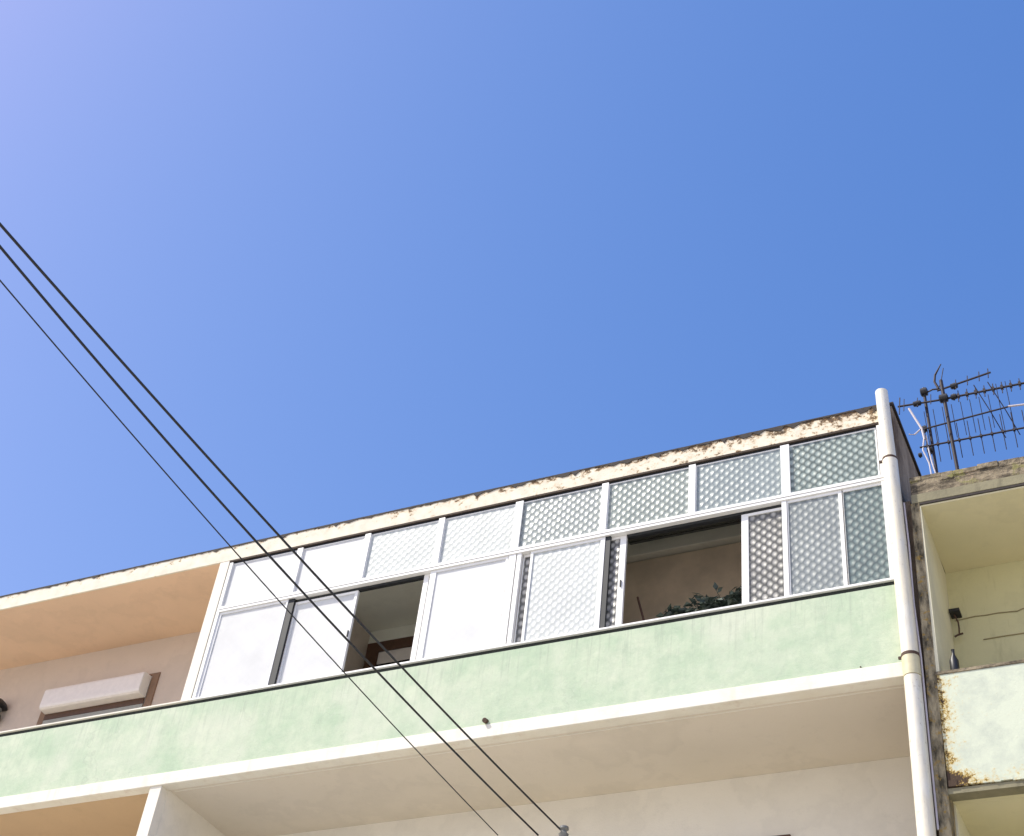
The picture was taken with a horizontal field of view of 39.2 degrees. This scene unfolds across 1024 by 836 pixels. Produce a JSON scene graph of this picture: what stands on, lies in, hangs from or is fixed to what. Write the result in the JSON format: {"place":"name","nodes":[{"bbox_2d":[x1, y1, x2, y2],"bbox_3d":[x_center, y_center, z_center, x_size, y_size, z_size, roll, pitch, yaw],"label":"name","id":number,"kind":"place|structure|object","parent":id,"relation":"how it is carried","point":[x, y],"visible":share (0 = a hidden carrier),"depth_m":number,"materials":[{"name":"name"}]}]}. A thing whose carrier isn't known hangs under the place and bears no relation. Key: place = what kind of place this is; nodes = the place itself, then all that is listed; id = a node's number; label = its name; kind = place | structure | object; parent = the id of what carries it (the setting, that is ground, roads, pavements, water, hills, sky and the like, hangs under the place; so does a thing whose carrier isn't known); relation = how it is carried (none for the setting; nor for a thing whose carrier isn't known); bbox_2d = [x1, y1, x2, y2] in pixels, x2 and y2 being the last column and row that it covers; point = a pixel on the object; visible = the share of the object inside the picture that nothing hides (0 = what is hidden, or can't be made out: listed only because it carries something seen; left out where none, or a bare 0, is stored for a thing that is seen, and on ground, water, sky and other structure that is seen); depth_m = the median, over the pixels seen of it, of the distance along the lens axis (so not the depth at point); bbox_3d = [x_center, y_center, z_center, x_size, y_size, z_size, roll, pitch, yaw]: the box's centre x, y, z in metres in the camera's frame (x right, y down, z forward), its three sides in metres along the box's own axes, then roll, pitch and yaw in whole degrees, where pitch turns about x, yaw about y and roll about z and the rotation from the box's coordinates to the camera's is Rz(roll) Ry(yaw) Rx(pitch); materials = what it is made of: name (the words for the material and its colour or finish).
{"place":"outdoors","nodes":[
{"label":"outdoors","id":0,"kind":"place"},
{"bbox_2d":[0,0,1023,595],"label":"sky","id":1,"kind":"structure","parent":0,"point":[371,257],"materials":[{"name":"blue"}]},
{"label":"ground","id":2,"kind":"structure","parent":0,"visible":0},
{"bbox_2d":[0,388,938,835],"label":"apartment building","id":3,"kind":"structure","parent":2,"relation":"on","point":[522,642],"depth_m":14.37,"materials":[{"name":"green paint"}]},
{"bbox_2d":[0,698,7,718],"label":"wall lantern","id":4,"kind":"object","parent":3,"relation":"attached to","point":[3,706],"depth_m":18.50,"materials":[{"name":"black metal"}]},
{"bbox_2d":[36,672,160,724],"bbox_3d":[-5.233,3.778,17.606,1.770,1.340,0.168,-13,-46,22],"label":"window","id":5,"kind":"structure","parent":3,"relation":"in","point":[126,692],"depth_m":17.80,"materials":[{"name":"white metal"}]},
{"bbox_2d":[196,599,288,697],"bbox_3d":[-2.933,2.531,15.717,0.920,1.128,0.034,-13,-46,22],"label":"sliding window","id":6,"kind":"structure","parent":3,"relation":"in","point":[242,652],"depth_m":15.71,"materials":[{"name":"white metal"}]},
{"bbox_2d":[222,550,297,605],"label":"fixed window","id":7,"kind":"structure","parent":3,"relation":"in","point":[243,586],"depth_m":16.36,"materials":[{"name":"white glass"}]},
{"bbox_2d":[276,590,359,683],"bbox_3d":[-2.072,2.366,15.377,0.801,1.094,0.034,-13,-46,22],"label":"sliding window","id":8,"kind":"structure","parent":3,"relation":"in","point":[303,658],"depth_m":15.38,"materials":[{"name":"white metal"}]},
{"bbox_2d":[294,536,364,591],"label":"fixed window","id":9,"kind":"structure","parent":3,"relation":"in","point":[337,562],"depth_m":16.01,"materials":[{"name":"white glass"}]},
{"bbox_2d":[377,647,411,664],"bbox_3d":[-1.188,2.785,17.008,0.900,0.169,0.040,-13,-46,22],"label":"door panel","id":10,"kind":"structure","parent":3,"relation":"in","point":[403,653],"depth_m":17.07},
{"bbox_2d":[363,520,438,577],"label":"fixed window","id":11,"kind":"structure","parent":3,"relation":"in","point":[410,547],"depth_m":15.66,"materials":[{"name":"white glass"}]},
{"bbox_2d":[410,574,429,660],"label":"sliding window","id":12,"kind":"structure","parent":3,"relation":"in","point":[427,577],"depth_m":14.92,"materials":[{"name":"white metal"}]},
{"bbox_2d":[416,556,508,659],"bbox_3d":[-0.496,1.952,14.703,0.915,1.128,0.034,-13,-46,22],"label":"sliding window","id":13,"kind":"structure","parent":3,"relation":"in","point":[464,603],"depth_m":14.70,"materials":[{"name":"white glass"}]},
{"bbox_2d":[439,504,515,562],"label":"fixed window","id":14,"kind":"structure","parent":3,"relation":"in","point":[487,531],"depth_m":15.32,"materials":[{"name":"white glass"}]},
{"bbox_2d":[514,554,530,642],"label":"sliding window","id":15,"kind":"structure","parent":3,"relation":"in","point":[526,560],"depth_m":14.49,"materials":[{"name":"grey glass"}]},
{"bbox_2d":[519,486,601,546],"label":"fixed window","id":16,"kind":"structure","parent":3,"relation":"in","point":[575,513],"depth_m":14.95,"materials":[{"name":"white glass"}]},
{"bbox_2d":[521,537,605,641],"bbox_3d":[0.519,1.711,14.281,0.825,1.128,0.034,-13,-46,22],"label":"sliding window","id":17,"kind":"structure","parent":3,"relation":"in","point":[564,592],"depth_m":14.28,"materials":[{"name":"white glass"}]},
{"bbox_2d":[559,825,568,835],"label":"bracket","id":18,"kind":"object","parent":3,"relation":"attached to","point":[564,829],"visible":1,"depth_m":12.24,"materials":[{"name":"metal"}]},
{"bbox_2d":[0,222,559,829],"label":"overhead cable","id":19,"kind":"object","parent":18,"relation":"attached to","point":[12,238],"visible":1,"depth_m":8.97,"materials":[{"name":"black rubber"}]},
{"bbox_2d":[606,535,627,626],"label":"sliding window","id":20,"kind":"structure","parent":3,"relation":"in","point":[615,602],"depth_m":14.10,"materials":[{"name":"white metal"}]},
{"bbox_2d":[637,596,644,620],"bbox_3d":[1.280,1.962,14.002,0.021,0.658,0.256,28,-45,-21],"label":"wooden stick","id":21,"kind":"object","parent":3,"relation":"on","point":[640,608],"visible":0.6,"depth_m":14.13,"materials":[{"name":"brown paint"}]},
{"bbox_2d":[606,467,688,529],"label":"fixed window","id":22,"kind":"structure","parent":3,"relation":"in","point":[661,495],"depth_m":14.59,"materials":[{"name":"grey glass"}]},
{"bbox_2d":[656,600,701,617],"bbox_3d":[1.607,1.944,13.732,0.510,0.383,0.293,-13,-46,22],"label":"potted plant","id":23,"kind":"object","parent":3,"relation":"on","point":[675,610],"visible":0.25,"depth_m":13.76,"materials":[{"name":"green plant"}]},
{"bbox_2d":[683,582,741,611],"bbox_3d":[1.995,1.804,13.591,0.858,0.482,0.323,-13,-46,22],"label":"potted plant","id":24,"kind":"object","parent":3,"relation":"on","point":[731,598],"visible":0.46,"depth_m":13.63,"materials":[{"name":"green plant"}]},
{"bbox_2d":[695,448,781,511],"bbox_3d":[2.242,0.622,14.226,0.900,0.621,0.012,-13,-46,22],"label":"fixed window","id":25,"kind":"structure","parent":3,"relation":"in","point":[754,476],"depth_m":14.23,"materials":[{"name":"grey glass"}]},
{"bbox_2d":[741,507,783,603],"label":"sliding window","id":26,"kind":"structure","parent":3,"relation":"in","point":[761,531],"depth_m":13.54,"materials":[{"name":"grey glass"}]},
{"bbox_2d":[787,490,847,594],"bbox_3d":[2.822,1.164,13.323,0.528,1.128,0.034,-13,-46,22],"label":"sliding window","id":27,"kind":"structure","parent":3,"relation":"in","point":[816,527],"depth_m":13.32,"materials":[{"name":"white glass"}]},
{"bbox_2d":[789,428,879,492],"bbox_3d":[3.094,0.419,13.872,0.870,0.621,0.012,-13,-46,22],"label":"fixed window","id":28,"kind":"structure","parent":3,"relation":"in","point":[854,455],"depth_m":13.87,"materials":[{"name":"grey glass"}]},
{"bbox_2d":[843,482,889,584],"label":"sliding window","id":29,"kind":"structure","parent":3,"relation":"in","point":[865,531],"depth_m":13.15,"materials":[{"name":"grey glass"}]},
{"bbox_2d":[903,456,1023,835],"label":"apartment building","id":30,"kind":"structure","parent":2,"relation":"on","point":[966,532],"depth_m":12.77,"materials":[{"name":"paint"}]},
{"bbox_2d":[949,649,959,669],"bbox_3d":[3.676,2.030,11.967,0.076,0.240,0.074,-13,-46,22],"label":"bottle","id":31,"kind":"object","parent":30,"relation":"on","point":[954,662],"visible":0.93,"depth_m":11.94,"materials":[{"name":"blue metal"}]},
{"bbox_2d":[949,608,962,637],"bbox_3d":[4.097,1.902,13.254,0.097,0.279,0.125,-13,-46,22],"label":"clothes line bracket","id":32,"kind":"object","parent":30,"relation":"attached to","point":[954,613],"visible":1,"depth_m":13.30,"materials":[{"name":"black metal"}]},
{"bbox_2d":[898,382,1023,473],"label":"television antenna","id":33,"kind":"object","parent":30,"relation":"on","point":[924,391],"visible":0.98,"depth_m":15.74,"materials":[{"name":"metal"}]},
{"bbox_2d":[933,364,1023,469],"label":"television antenna","id":34,"kind":"object","parent":30,"relation":"on","point":[944,398],"visible":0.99,"depth_m":15.99,"materials":[{"name":"metal"}]},
{"bbox_3d":[-5.656,-2.603,2.017,1.200,8.600,0.340,-13,-46,22],"label":"utility pole","id":35,"kind":"object","parent":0,"visible":0},
{"bbox_2d":[0,280,497,835],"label":"overhead cable","id":36,"kind":"object","parent":35,"relation":"attached to","point":[222,536],"visible":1,"depth_m":9.68,"materials":[{"name":"black rubber"}]},
{"bbox_2d":[0,245,538,835],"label":"overhead cable","id":37,"kind":"object","parent":35,"relation":"attached to","point":[236,519],"visible":1,"depth_m":9.15,"materials":[{"name":"black rubber"}]}
]}

